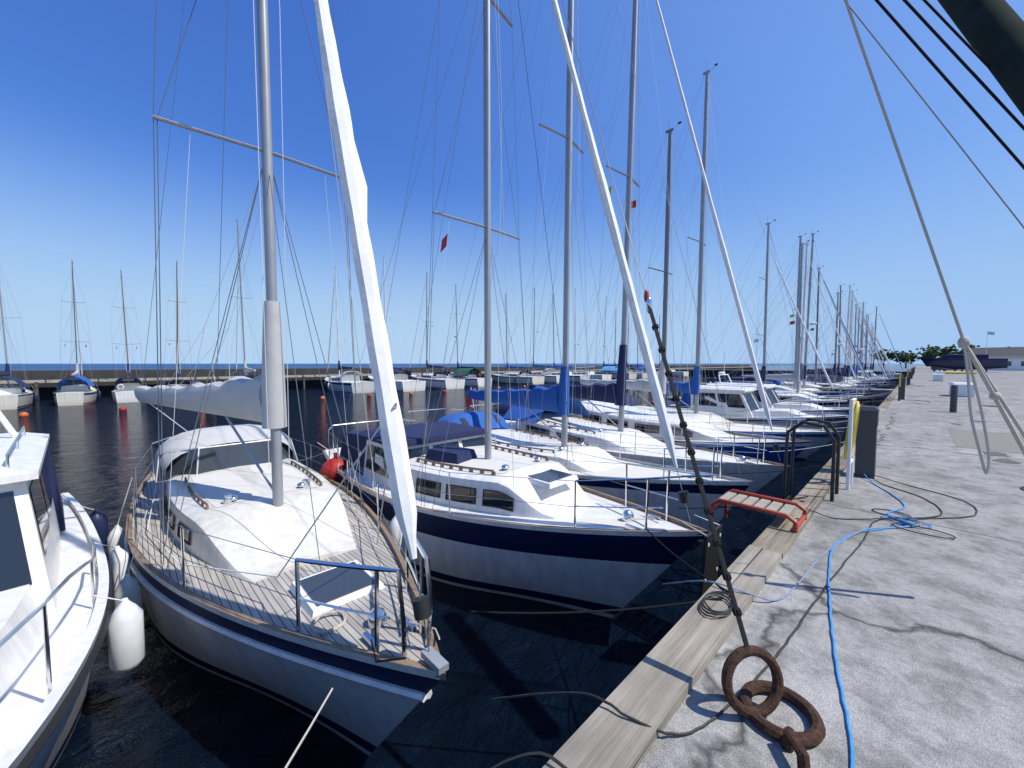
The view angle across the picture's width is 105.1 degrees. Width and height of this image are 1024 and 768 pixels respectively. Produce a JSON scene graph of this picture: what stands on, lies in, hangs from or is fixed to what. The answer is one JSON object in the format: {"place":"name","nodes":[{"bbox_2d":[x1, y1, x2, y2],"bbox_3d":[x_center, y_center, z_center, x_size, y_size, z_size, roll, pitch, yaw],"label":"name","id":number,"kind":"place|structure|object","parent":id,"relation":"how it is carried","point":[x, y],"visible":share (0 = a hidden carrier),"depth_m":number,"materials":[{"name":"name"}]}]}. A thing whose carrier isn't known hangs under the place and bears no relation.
{"place":"outdoors","nodes":[
{"label":"outdoors","id":0,"kind":"place"},
{"bbox_2d":[0,364,925,767],"bbox_3d":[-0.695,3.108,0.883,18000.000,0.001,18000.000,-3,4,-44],"label":"water","id":1,"kind":"structure","parent":0,"point":[162,706],"depth_m":4.21,"materials":[{"name":"blue liquid"}]},
{"bbox_2d":[0,268,38,409],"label":"sailboat","id":2,"kind":"object","parent":1,"relation":"on","point":[16,397],"visible":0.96,"depth_m":28.61,"materials":[{"name":"white"}]},
{"bbox_2d":[0,411,144,767],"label":"motorboat","id":3,"kind":"object","parent":1,"relation":"on","point":[62,573],"visible":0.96,"depth_m":3.32,"materials":[{"name":"white plastic"}]},
{"bbox_2d":[53,261,100,405],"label":"sailboat","id":4,"kind":"object","parent":1,"relation":"on","point":[82,390],"visible":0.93,"depth_m":30.93,"materials":[{"name":"white plastic"}]},
{"bbox_2d":[111,266,143,402],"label":"sailboat","id":5,"kind":"object","parent":1,"relation":"on","point":[123,392],"visible":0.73,"depth_m":32.97,"materials":[{"name":"white plastic"}]},
{"bbox_2d":[162,261,193,386],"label":"sailboat","id":6,"kind":"object","parent":1,"relation":"on","point":[178,381],"visible":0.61,"depth_m":36.13,"materials":[{"name":"white"}]},
{"bbox_2d":[224,219,261,382],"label":"sailboat","id":7,"kind":"object","parent":1,"relation":"on","point":[246,370],"visible":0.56,"depth_m":38.36,"materials":[{"name":"white plastic"}]},
{"bbox_2d":[106,0,448,755],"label":"sailboat","id":8,"kind":"object","parent":1,"relation":"on","point":[270,564],"visible":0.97,"depth_m":3.96,"materials":[{"name":"white plastic"}]},
{"bbox_2d":[324,264,374,393],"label":"sailboat","id":9,"kind":"object","parent":1,"relation":"on","point":[347,378],"visible":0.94,"depth_m":43.83,"materials":[{"name":"white plastic"}]},
{"bbox_2d":[19,375,700,416],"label":"buoys","id":10,"kind":"object","parent":1,"relation":"on","point":[22,414],"visible":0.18,"depth_m":28.28,"materials":[{"name":"red plastic"}]},
{"bbox_2d":[368,257,425,391],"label":"sailboat","id":11,"kind":"object","parent":1,"relation":"on","point":[403,383],"visible":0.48,"depth_m":45.42,"materials":[{"name":"white plastic"}]},
{"bbox_2d":[409,273,464,388],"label":"sailboat","id":12,"kind":"object","parent":1,"relation":"on","point":[448,383],"visible":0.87,"depth_m":50.44,"materials":[{"name":"white plastic"}]},
{"bbox_2d":[0,365,909,398],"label":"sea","id":13,"kind":"structure","parent":1,"relation":"in","point":[46,390],"depth_m":43.54,"materials":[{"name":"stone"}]},
{"bbox_2d":[0,367,749,397],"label":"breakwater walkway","id":14,"kind":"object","parent":13,"relation":"on","point":[36,382],"visible":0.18,"depth_m":41.34,"materials":[{"name":"grey concrete"}]},
{"bbox_2d":[655,369,792,370],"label":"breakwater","id":15,"kind":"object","parent":14,"relation":"on","point":[732,370],"visible":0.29,"depth_m":91.64,"materials":[{"name":"grey stone"}]},
{"bbox_2d":[870,348,896,364],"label":"tree","id":16,"kind":"object","parent":13,"relation":"on","point":[889,355],"visible":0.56,"depth_m":144.86,"materials":[{"name":"green plant"}]},
{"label":"quay wall","id":17,"kind":"object","parent":13,"relation":"on","visible":0},
{"bbox_2d":[542,386,897,767],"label":"wooden quay edge","id":18,"kind":"object","parent":17,"relation":"attached to","point":[655,686],"visible":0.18,"depth_m":2.15,"materials":[{"name":"wood"}]},
{"bbox_2d":[284,384,896,767],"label":"mooring lines","id":19,"kind":"object","parent":18,"relation":"attached to","point":[567,612],"visible":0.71,"depth_m":2.89,"materials":[{"name":"grey fabric"}]},
{"bbox_2d":[709,489,806,532],"bbox_3d":[2.679,1.447,4.289,0.504,0.361,0.814,-3,4,-44],"label":"boarding step","id":20,"kind":"object","parent":18,"relation":"on","point":[786,510],"visible":0.95,"depth_m":4.27,"materials":[{"name":"red paint"}]},
{"bbox_2d":[781,418,840,507],"bbox_3d":[3.922,1.972,5.190,0.440,3.019,0.540,-3,4,-44],"label":"quay ladder","id":21,"kind":"object","parent":17,"relation":"attached to","point":[834,474],"visible":0.59,"depth_m":5.10,"materials":[{"name":"black metal"}]},
{"bbox_2d":[442,285,491,386],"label":"sailboat","id":22,"kind":"object","parent":1,"relation":"on","point":[468,376],"visible":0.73,"depth_m":55.69,"materials":[{"name":"white plastic"}]},
{"bbox_2d":[491,294,543,383],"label":"sailboat","id":23,"kind":"object","parent":1,"relation":"on","point":[514,378],"visible":0.76,"depth_m":62.09,"materials":[{"name":"white plastic"}]},
{"bbox_2d":[323,0,713,617],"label":"sailboat","id":24,"kind":"object","parent":1,"relation":"in","point":[503,521],"visible":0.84,"depth_m":5.22,"materials":[{"name":"white plastic"}]},
{"bbox_2d":[561,0,748,646],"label":"rope","id":25,"kind":"object","parent":24,"relation":"attached to","point":[717,544],"visible":1,"depth_m":2.25,"materials":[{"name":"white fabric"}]},
{"bbox_2d":[683,515,722,599],"bbox_3d":[1.952,1.904,4.058,0.420,0.977,0.266,-3,4,-44],"label":"bow fender mat","id":26,"kind":"object","parent":24,"relation":"attached to","point":[710,563],"visible":0.66,"depth_m":3.91,"materials":[{"name":"black rubber"}]},
{"bbox_2d":[514,288,559,382],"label":"sailboat","id":27,"kind":"object","parent":1,"relation":"on","point":[546,374],"visible":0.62,"depth_m":65.88,"materials":[{"name":"white plastic"}]},
{"bbox_2d":[535,303,589,381],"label":"sailboat","id":28,"kind":"object","parent":1,"relation":"on","point":[574,378],"visible":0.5,"depth_m":69.72,"materials":[{"name":"white plastic"}]},
{"bbox_2d":[408,0,756,542],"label":"sailboat","id":29,"kind":"object","parent":1,"relation":"on","point":[552,399],"visible":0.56,"depth_m":8.57,"materials":[{"name":"white plastic"}]},
{"bbox_2d":[556,299,611,379],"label":"sailboat","id":30,"kind":"object","parent":1,"relation":"on","point":[603,376],"visible":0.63,"depth_m":73.16,"materials":[{"name":"white"}]},
{"bbox_2d":[583,297,636,378],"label":"sailboat","id":31,"kind":"object","parent":1,"relation":"on","point":[611,368],"visible":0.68,"depth_m":80.84,"materials":[{"name":"blue"}]},
{"bbox_2d":[597,313,647,378],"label":"sailboat","id":32,"kind":"object","parent":1,"relation":"on","point":[640,376],"visible":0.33,"depth_m":84.10,"materials":[{"name":"white"}]},
{"bbox_2d":[466,0,791,502],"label":"sailboat","id":33,"kind":"object","parent":1,"relation":"on","point":[600,392],"visible":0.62,"depth_m":10.54,"materials":[{"name":"white plastic"}]},
{"bbox_2d":[613,318,646,372],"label":"sailboat","id":34,"kind":"object","parent":1,"relation":"on","point":[639,370],"visible":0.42,"depth_m":90.62,"materials":[{"name":"blue"}]},
{"bbox_2d":[632,339,658,375],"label":"sailboat","id":35,"kind":"object","parent":1,"relation":"on","point":[638,367],"visible":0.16,"depth_m":95.22,"materials":[{"name":"blue"}]},
{"bbox_2d":[650,315,688,375],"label":"sailboat","id":36,"kind":"object","parent":1,"relation":"on","point":[681,373],"visible":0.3,"depth_m":97.90,"materials":[{"name":"white"}]},
{"bbox_2d":[558,121,812,463],"bbox_3d":[4.605,-2.723,13.267,3.289,11.570,9.434,-4,6,-43],"label":"sailboat","id":37,"kind":"object","parent":1,"relation":"on","point":[652,425],"visible":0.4,"depth_m":12.52,"materials":[{"name":"white plastic"}]},
{"bbox_2d":[578,63,846,458],"bbox_3d":[6.746,-4.485,15.361,3.506,14.870,10.234,-5,6,-44],"label":"sailboat","id":38,"kind":"object","parent":1,"relation":"on","point":[694,388],"visible":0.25,"depth_m":14.68,"materials":[{"name":"white"}]},
{"bbox_2d":[666,219,842,406],"bbox_3d":[13.523,-3.502,22.856,3.077,11.870,9.075,0,2,-44],"label":"sailboat","id":39,"kind":"object","parent":1,"relation":"on","point":[763,378],"visible":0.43,"depth_m":21.97,"materials":[{"name":"white plastic"}]},
{"bbox_2d":[667,383,847,429],"bbox_3d":[9.810,1.326,17.053,3.063,2.567,7.342,-3,4,-44],"label":"motorboat","id":40,"kind":"object","parent":1,"relation":"on","point":[734,398],"visible":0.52,"depth_m":16.21,"materials":[{"name":"white plastic"}]},
{"bbox_2d":[627,380,893,404],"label":"finger pier","id":41,"kind":"structure","parent":1,"relation":"in","point":[837,388],"depth_m":31.23,"materials":[{"name":"wood"}]},
{"bbox_2d":[668,352,862,430],"bbox_3d":[12.296,0.423,19.564,3.267,4.108,7.915,-3,4,-44],"label":"motorboat","id":42,"kind":"object","parent":1,"relation":"on","point":[772,397],"visible":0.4,"depth_m":18.54,"materials":[{"name":"white plastic"}]},
{"bbox_2d":[710,233,863,396],"bbox_3d":[20.396,-4.631,29.996,10.095,13.427,3.466,3,3,45],"label":"sailboat","id":43,"kind":"object","parent":1,"relation":"on","point":[778,387],"visible":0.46,"depth_m":28.79,"materials":[{"name":"white plastic"}]},
{"bbox_2d":[712,239,873,403],"bbox_3d":[18.633,-3.674,26.452,2.886,11.970,9.074,-1,3,-45],"label":"sailboat","id":44,"kind":"object","parent":1,"relation":"on","point":[805,280],"visible":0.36,"depth_m":25.82,"materials":[{"name":"white"}]},
{"bbox_2d":[727,237,869,406],"bbox_3d":[16.774,-3.196,24.107,2.836,11.170,8.034,-4,5,-45],"label":"sailboat","id":45,"kind":"object","parent":1,"relation":"on","point":[791,377],"visible":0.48,"depth_m":23.48,"materials":[{"name":"white"}]},
{"bbox_2d":[734,229,872,397],"bbox_3d":[22.611,-4.988,31.471,3.577,14.221,10.175,-4,6,-44],"label":"sailboat","id":46,"kind":"object","parent":1,"relation":"on","point":[805,367],"visible":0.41,"depth_m":30.52,"materials":[{"name":"white"}]},
{"bbox_2d":[767,263,869,392],"bbox_3d":[26.567,-4.386,35.022,3.108,12.396,8.775,-5,5,-44],"label":"sailboat","id":47,"kind":"object","parent":1,"relation":"on","point":[770,381],"visible":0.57,"depth_m":34.46,"materials":[{"name":"white"}]},
{"bbox_2d":[779,284,884,384],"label":"sailboat","id":48,"kind":"object","parent":1,"relation":"on","point":[838,352],"visible":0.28,"depth_m":42.67,"materials":[{"name":"blue"}]},
{"bbox_2d":[787,290,879,388],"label":"sailboat","id":49,"kind":"object","parent":1,"relation":"on","point":[830,372],"visible":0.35,"depth_m":36.20,"materials":[{"name":"white"}]},
{"bbox_2d":[806,289,891,397],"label":"sailboat","id":50,"kind":"object","parent":1,"relation":"on","point":[838,379],"visible":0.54,"depth_m":37.56,"materials":[{"name":"blue"}]},
{"bbox_2d":[802,285,895,388],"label":"sailboat","id":51,"kind":"object","parent":1,"relation":"on","point":[847,329],"visible":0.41,"depth_m":39.72,"materials":[{"name":"blue"}]},
{"bbox_2d":[817,307,886,381],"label":"sailboat","id":52,"kind":"object","parent":1,"relation":"on","point":[858,361],"visible":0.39,"depth_m":48.57,"materials":[{"name":"blue"}]},
{"bbox_2d":[822,303,890,384],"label":"sailboat","id":53,"kind":"object","parent":1,"relation":"on","point":[853,367],"visible":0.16,"depth_m":43.91,"materials":[{"name":"grey plastic"}]},
{"bbox_2d":[827,308,888,381],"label":"sailboat","id":54,"kind":"object","parent":1,"relation":"on","point":[857,365],"visible":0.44,"depth_m":46.14,"materials":[{"name":"blue"}]},
{"bbox_2d":[820,301,895,377],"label":"sailboat","id":55,"kind":"object","parent":1,"relation":"on","point":[860,341],"visible":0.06,"depth_m":60.88,"materials":[{"name":"blue"}]},
{"bbox_2d":[830,303,898,384],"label":"sailboat","id":56,"kind":"object","parent":1,"relation":"on","point":[862,377],"visible":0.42,"depth_m":50.43,"materials":[{"name":"blue"}]},
{"bbox_2d":[836,315,897,377],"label":"sailboat","id":57,"kind":"object","parent":1,"relation":"on","point":[865,366],"visible":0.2,"depth_m":57.92,"materials":[{"name":"blue"}]},
{"bbox_2d":[841,315,894,375],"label":"sailboat","id":58,"kind":"object","parent":1,"relation":"on","point":[867,346],"visible":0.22,"depth_m":66.60,"materials":[{"name":"blue"}]},
{"bbox_2d":[846,325,892,375],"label":"sailboat","id":59,"kind":"object","parent":1,"relation":"on","point":[874,352],"visible":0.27,"depth_m":64.34,"materials":[{"name":"blue"}]},
{"bbox_2d":[850,370,892,379],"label":"motorboat","id":60,"kind":"object","parent":1,"relation":"on","point":[868,376],"visible":0.06,"depth_m":52.62,"materials":[{"name":"white plastic"}]},
{"bbox_2d":[855,366,899,378],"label":"motorboat","id":61,"kind":"object","parent":1,"relation":"on","point":[870,373],"visible":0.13,"depth_m":54.93,"materials":[{"name":"white"}]},
{"bbox_2d":[867,326,896,375],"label":"sailboat","id":62,"kind":"object","parent":1,"relation":"on","point":[870,367],"visible":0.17,"depth_m":68.48,"materials":[{"name":"blue"}]},
{"bbox_2d":[865,307,905,381],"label":"sailboat","id":63,"kind":"object","parent":1,"relation":"on","point":[877,345],"visible":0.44,"depth_m":70.46,"materials":[{"name":"grey"}]},
{"bbox_2d":[0,0,1023,363],"label":"sky","id":64,"kind":"structure","parent":0,"point":[791,84],"materials":[{"name":"blue"}]},
{"bbox_2d":[637,366,1023,767],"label":"quay ground","id":65,"kind":"structure","parent":0,"point":[928,632],"depth_m":2.59,"materials":[{"name":"concrete"}]},
{"bbox_2d":[491,384,977,767],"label":"quay cables","id":66,"kind":"object","parent":65,"relation":"on","point":[724,613],"visible":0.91,"depth_m":2.64,"materials":[{"name":"blue plastic"}]},
{"bbox_2d":[721,645,825,767],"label":"mooring rings","id":67,"kind":"object","parent":65,"relation":"on","point":[788,738],"visible":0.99,"depth_m":1.87,"materials":[{"name":"metal"}]},
{"bbox_2d":[843,398,859,489],"bbox_3d":[4.654,0.809,5.379,0.384,1.222,0.145,-3,4,-44],"label":"hose station","id":68,"kind":"object","parent":65,"relation":"on","point":[853,419],"visible":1,"depth_m":5.26,"materials":[{"name":"white metal"}]},
{"bbox_2d":[854,367,914,478],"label":"power pedestals","id":69,"kind":"object","parent":65,"relation":"on","point":[866,444],"visible":0.84,"depth_m":5.83,"materials":[{"name":"grey metal"}]},
{"bbox_2d":[898,368,910,400],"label":"hose stations","id":70,"kind":"object","parent":65,"relation":"on","point":[899,388],"visible":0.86,"depth_m":17.78,"materials":[{"name":"yellow"}]},
{"bbox_2d":[891,350,919,367],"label":"tree","id":71,"kind":"object","parent":65,"relation":"on","point":[903,356],"visible":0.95,"depth_m":132.80,"materials":[{"name":"green plant"}]},
{"bbox_2d":[916,344,939,358],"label":"tree","id":72,"kind":"object","parent":65,"relation":"on","point":[927,353],"visible":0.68,"depth_m":125.17,"materials":[{"name":"green plant"}]},
{"bbox_2d":[844,0,1023,474],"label":"ship rigging","id":73,"kind":"object","parent":65,"relation":"on","point":[992,31],"visible":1,"depth_m":2.60,"materials":[{"name":"grey metal"}]},
{"bbox_2d":[931,367,958,370],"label":"car","id":74,"kind":"object","parent":65,"relation":"on","point":[937,368],"visible":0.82,"depth_m":85.31,"materials":[{"name":"grey"}]},
{"bbox_2d":[933,371,973,396],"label":"dock boxes","id":75,"kind":"object","parent":65,"relation":"on","point":[940,376],"visible":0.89,"depth_m":20.07,"materials":[{"name":"white plastic"}]},
{"bbox_2d":[949,385,957,412],"bbox_3d":[15.372,0.512,13.639,0.180,0.950,0.171,-3,4,-44],"label":"quay post","id":76,"kind":"object","parent":65,"relation":"on","point":[953,398],"visible":0.98,"depth_m":13.58,"materials":[{"name":"grey metal"}]},
{"bbox_2d":[929,344,979,356],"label":"tree","id":77,"kind":"object","parent":65,"relation":"on","point":[944,351],"visible":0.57,"depth_m":114.70,"materials":[{"name":"green plant"}]},
{"bbox_2d":[945,371,976,373],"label":"barrier","id":78,"kind":"object","parent":65,"relation":"on","point":[950,372],"visible":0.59,"depth_m":63.78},
{"bbox_2d":[950,412,1020,463],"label":"quay stains","id":79,"kind":"object","parent":65,"relation":"on","point":[1001,460],"visible":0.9,"depth_m":7.23,"materials":[{"name":"grey concrete"}]},
{"bbox_2d":[948,429,1023,453],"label":"quay patches","id":80,"kind":"object","parent":65,"relation":"on","point":[1004,442],"visible":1,"depth_m":8.64,"materials":[{"name":"concrete"}]},
{"bbox_2d":[986,331,994,352],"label":"flag","id":81,"kind":"object","parent":65,"relation":"on","point":[990,333],"visible":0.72,"depth_m":100.39,"materials":[{"name":"white fabric"}]},
{"bbox_2d":[959,356,1023,370],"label":"white shed","id":82,"kind":"structure","parent":65,"relation":"on","point":[1015,363],"depth_m":91.43,"materials":[{"name":"paint"}]},
{"bbox_2d":[982,405,1023,490],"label":"drain covers","id":83,"kind":"object","parent":65,"relation":"on","point":[1022,488],"visible":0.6,"depth_m":15.46,"materials":[{"name":"metal"}]},
{"bbox_2d":[971,347,1023,355],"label":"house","id":84,"kind":"structure","parent":0,"point":[1005,351],"depth_m":102.95,"materials":[{"name":"paint"}]},
{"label":"laid-up boat cradle","id":85,"kind":"object","parent":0,"visible":0},
{"bbox_2d":[920,354,1007,368],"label":"boat","id":86,"kind":"object","parent":85,"relation":"on","point":[953,361],"visible":0.83,"depth_m":76.28,"materials":[{"name":"blue plastic"}]}
]}

